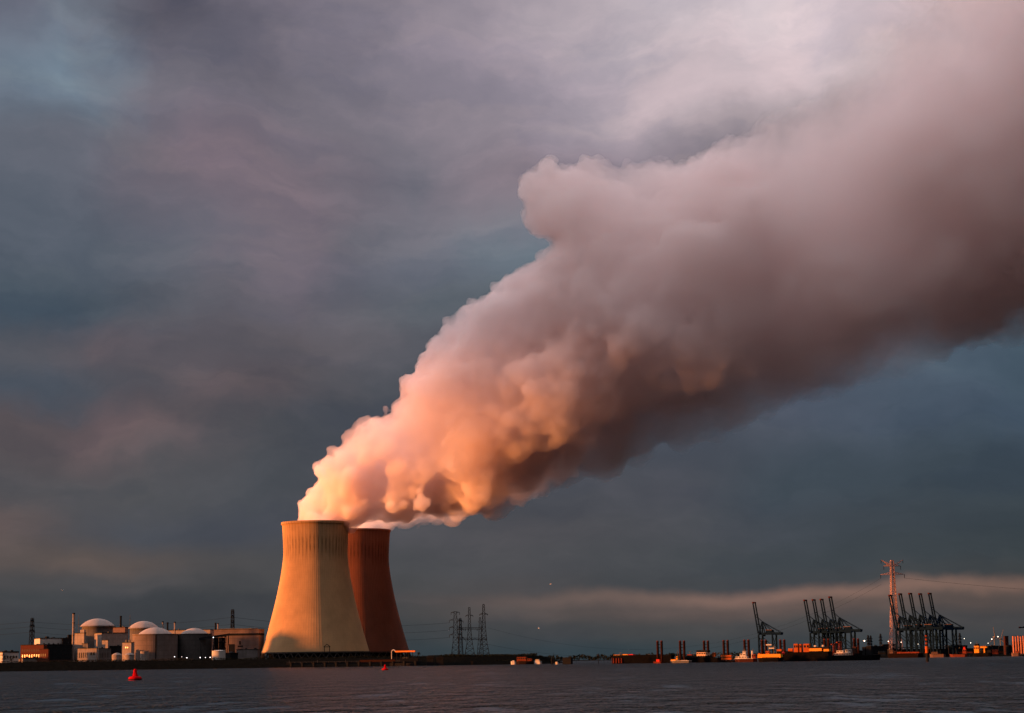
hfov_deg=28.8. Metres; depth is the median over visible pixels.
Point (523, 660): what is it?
orange workboat
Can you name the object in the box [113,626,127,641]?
building
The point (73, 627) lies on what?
chimney
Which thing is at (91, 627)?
reactor dome
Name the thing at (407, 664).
pipe bridge
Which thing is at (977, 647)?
orange ship
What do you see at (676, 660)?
launch
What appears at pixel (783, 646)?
mooring piles
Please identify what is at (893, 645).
warehouse
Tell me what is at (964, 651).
sunlit barge
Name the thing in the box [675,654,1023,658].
harbour land
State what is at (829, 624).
harbour crane
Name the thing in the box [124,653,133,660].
storage tank
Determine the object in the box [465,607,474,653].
lattice pylon
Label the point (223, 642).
steel frame
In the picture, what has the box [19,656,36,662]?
shed
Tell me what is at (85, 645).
pump house
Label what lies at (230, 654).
gate house
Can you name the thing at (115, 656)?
storage tank
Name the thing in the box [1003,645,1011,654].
warehouse
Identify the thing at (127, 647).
vent tower
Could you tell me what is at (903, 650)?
warehouse
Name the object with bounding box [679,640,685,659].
mooring piles
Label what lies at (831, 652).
warehouse
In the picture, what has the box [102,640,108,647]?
annex
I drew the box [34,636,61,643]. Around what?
white office
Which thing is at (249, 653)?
loading annex
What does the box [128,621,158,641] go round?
reactor dome
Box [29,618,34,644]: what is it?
lattice pylon
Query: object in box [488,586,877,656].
power line
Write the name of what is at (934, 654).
pink boat
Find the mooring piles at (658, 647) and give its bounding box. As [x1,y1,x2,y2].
[656,640,662,662]
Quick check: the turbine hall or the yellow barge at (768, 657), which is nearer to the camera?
the yellow barge at (768, 657)
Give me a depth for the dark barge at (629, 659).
1893.54 m
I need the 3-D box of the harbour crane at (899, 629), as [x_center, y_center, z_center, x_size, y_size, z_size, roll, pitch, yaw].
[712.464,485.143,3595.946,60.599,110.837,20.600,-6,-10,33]
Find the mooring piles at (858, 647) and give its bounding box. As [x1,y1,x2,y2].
[853,638,859,654]
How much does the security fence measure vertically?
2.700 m
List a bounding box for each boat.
[930,652,945,656]
[1011,651,1019,655]
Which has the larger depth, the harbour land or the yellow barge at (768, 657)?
the harbour land
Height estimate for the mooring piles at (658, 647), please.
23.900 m
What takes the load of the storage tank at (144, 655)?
on the river bank
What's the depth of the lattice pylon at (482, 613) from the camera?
3267.90 m
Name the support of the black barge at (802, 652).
on the water
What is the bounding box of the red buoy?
[128,669,141,679]
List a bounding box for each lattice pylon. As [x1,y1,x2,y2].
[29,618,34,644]
[230,609,234,628]
[449,611,461,654]
[456,618,464,653]
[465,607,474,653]
[477,617,483,654]
[479,604,488,654]
[878,634,882,645]
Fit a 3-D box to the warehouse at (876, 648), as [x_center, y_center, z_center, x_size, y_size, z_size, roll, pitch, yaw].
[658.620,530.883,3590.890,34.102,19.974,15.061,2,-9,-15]
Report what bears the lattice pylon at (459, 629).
on the river bank
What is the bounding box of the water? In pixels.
[0,656,1023,712]
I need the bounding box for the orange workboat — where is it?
[516,657,533,663]
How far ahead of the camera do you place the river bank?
2290.72 m
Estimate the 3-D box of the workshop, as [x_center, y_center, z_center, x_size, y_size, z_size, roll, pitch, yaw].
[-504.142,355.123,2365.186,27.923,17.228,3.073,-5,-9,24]
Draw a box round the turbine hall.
[168,629,213,650]
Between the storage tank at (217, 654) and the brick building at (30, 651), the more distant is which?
the brick building at (30, 651)
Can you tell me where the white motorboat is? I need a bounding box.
[534,659,541,663]
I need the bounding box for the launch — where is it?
[670,650,691,662]
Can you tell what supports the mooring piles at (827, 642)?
in the water
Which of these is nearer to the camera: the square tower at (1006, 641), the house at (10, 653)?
the house at (10, 653)
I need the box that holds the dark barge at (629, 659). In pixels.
[612,654,674,663]
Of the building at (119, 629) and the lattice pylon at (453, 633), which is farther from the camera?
the lattice pylon at (453, 633)
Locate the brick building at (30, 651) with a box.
[20,644,47,661]
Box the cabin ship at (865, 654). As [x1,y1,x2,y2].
[831,646,880,660]
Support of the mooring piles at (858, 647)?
in the water
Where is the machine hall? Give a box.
[214,628,263,654]
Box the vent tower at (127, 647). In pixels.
[122,640,134,659]
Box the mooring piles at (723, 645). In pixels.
[722,640,728,654]
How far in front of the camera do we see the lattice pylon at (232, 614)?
2974.96 m
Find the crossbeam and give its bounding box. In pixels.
[460,627,481,630]
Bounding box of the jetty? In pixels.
[286,658,421,667]
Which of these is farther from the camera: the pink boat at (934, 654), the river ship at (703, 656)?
the pink boat at (934, 654)
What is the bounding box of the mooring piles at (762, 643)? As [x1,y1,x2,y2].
[761,640,766,653]
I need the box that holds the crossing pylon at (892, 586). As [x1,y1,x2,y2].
[880,560,904,648]
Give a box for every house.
[0,650,18,662]
[82,643,88,647]
[109,645,120,658]
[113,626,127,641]
[225,651,237,659]
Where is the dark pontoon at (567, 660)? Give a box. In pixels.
[562,657,572,663]
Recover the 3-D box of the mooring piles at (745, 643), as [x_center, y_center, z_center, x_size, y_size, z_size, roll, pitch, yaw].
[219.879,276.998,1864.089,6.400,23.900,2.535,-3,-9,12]
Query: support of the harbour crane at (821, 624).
on the harbour land
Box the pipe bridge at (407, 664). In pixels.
[390,649,418,665]
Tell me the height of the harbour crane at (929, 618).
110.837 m
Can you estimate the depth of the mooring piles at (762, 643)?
1913.46 m
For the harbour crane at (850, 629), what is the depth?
3647.72 m
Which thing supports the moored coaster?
on the water
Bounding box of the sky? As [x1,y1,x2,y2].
[0,0,1023,659]
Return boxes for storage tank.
[112,653,121,660]
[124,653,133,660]
[140,650,148,660]
[212,650,224,659]
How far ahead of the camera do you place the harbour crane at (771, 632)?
3942.88 m
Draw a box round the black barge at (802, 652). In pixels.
[775,644,834,660]
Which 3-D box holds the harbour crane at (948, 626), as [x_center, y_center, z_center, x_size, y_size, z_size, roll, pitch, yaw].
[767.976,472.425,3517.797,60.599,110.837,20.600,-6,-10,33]
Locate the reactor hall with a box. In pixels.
[94,632,127,653]
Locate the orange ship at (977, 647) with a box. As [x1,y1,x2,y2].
[973,643,991,656]
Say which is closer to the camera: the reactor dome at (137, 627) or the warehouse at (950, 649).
the reactor dome at (137, 627)
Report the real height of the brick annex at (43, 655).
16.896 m
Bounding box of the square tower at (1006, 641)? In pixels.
[1003,636,1008,654]
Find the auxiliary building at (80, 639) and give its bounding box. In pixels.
[74,630,85,660]
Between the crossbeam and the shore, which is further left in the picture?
the crossbeam
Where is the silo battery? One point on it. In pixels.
(1017, 645)
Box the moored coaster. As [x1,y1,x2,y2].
[888,650,922,657]
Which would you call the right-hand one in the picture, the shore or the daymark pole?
the daymark pole
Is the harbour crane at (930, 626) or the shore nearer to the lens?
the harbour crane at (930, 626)
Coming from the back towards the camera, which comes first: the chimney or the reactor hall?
the reactor hall
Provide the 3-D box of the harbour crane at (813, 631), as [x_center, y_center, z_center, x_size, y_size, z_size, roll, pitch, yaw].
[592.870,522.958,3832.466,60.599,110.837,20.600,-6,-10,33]
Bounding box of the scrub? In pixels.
[1,653,536,667]
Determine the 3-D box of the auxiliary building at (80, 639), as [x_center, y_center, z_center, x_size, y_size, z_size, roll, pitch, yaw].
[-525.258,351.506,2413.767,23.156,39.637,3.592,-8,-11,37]
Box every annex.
[39,649,49,661]
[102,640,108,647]
[236,648,259,658]
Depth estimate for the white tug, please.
1835.74 m
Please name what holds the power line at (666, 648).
hanging from the crossing pylon at (892, 586)
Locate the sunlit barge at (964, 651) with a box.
[949,647,966,656]
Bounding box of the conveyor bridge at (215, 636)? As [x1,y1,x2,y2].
[199,633,229,659]
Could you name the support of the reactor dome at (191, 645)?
on the river bank
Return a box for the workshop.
[77,648,97,661]
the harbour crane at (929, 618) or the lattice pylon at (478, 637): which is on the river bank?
the lattice pylon at (478, 637)
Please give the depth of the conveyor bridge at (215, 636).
2407.92 m
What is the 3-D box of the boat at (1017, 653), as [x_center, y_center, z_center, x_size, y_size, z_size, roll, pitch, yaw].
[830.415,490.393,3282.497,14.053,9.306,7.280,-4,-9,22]
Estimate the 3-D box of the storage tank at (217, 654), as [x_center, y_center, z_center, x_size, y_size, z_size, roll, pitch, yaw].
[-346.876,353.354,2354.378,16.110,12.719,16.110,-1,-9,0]
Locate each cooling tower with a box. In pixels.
[260,520,372,658]
[348,528,410,657]
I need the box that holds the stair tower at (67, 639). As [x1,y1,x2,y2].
[62,635,71,643]
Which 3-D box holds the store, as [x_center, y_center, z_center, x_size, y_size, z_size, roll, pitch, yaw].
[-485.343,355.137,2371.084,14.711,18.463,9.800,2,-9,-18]
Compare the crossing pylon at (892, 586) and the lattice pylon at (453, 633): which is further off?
the crossing pylon at (892, 586)
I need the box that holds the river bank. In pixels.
[0,656,562,671]
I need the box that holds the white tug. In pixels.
[735,650,757,661]
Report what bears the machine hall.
on the river bank
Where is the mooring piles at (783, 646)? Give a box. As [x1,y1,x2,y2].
[779,639,785,650]
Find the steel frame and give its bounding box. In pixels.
[212,636,226,650]
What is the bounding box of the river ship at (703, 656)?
[682,650,720,662]
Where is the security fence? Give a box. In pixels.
[0,658,174,662]
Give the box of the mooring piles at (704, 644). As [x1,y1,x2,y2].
[703,640,708,649]
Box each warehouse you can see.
[815,650,861,654]
[873,645,887,655]
[882,643,895,648]
[887,648,945,653]
[945,645,967,653]
[981,645,1002,653]
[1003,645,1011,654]
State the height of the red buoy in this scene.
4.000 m
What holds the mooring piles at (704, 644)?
in the water
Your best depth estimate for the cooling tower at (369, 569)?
2688.64 m
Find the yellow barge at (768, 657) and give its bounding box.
[757,644,782,661]
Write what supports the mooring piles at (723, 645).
in the water
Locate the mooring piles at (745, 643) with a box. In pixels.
[743,639,749,657]
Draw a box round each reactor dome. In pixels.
[80,618,114,647]
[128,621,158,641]
[132,627,177,660]
[178,628,211,659]
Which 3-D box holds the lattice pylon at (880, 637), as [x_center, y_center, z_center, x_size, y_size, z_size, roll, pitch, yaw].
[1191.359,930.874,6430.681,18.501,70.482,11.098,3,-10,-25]
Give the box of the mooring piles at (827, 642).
[823,639,829,651]
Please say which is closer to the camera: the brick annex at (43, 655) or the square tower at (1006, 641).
the brick annex at (43, 655)
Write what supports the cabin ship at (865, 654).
on the water
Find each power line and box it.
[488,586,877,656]
[490,578,880,649]
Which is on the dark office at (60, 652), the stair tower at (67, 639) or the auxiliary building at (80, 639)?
the stair tower at (67, 639)
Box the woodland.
[537,648,980,659]
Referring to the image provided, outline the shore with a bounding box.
[558,660,599,660]
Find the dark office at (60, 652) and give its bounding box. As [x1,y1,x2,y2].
[47,643,71,661]
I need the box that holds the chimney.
[72,613,75,660]
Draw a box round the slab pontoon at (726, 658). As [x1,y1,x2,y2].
[715,655,734,661]
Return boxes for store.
[98,647,110,660]
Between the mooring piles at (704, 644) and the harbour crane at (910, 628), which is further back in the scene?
the harbour crane at (910, 628)
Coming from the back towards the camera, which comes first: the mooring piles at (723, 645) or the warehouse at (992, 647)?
the warehouse at (992, 647)
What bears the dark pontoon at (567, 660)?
on the water
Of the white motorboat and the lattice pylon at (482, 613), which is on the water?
the white motorboat
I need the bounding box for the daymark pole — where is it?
[925,635,928,661]
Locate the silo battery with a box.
[1012,636,1023,653]
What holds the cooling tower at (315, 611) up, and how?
on the river bank
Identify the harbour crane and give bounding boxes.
[752,602,782,653]
[803,600,834,651]
[812,599,837,650]
[819,599,849,650]
[828,596,862,650]
[888,595,918,651]
[898,593,929,655]
[908,593,944,652]
[918,593,953,654]
[928,593,963,654]
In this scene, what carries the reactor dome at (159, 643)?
on the river bank
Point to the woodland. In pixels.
(601, 656)

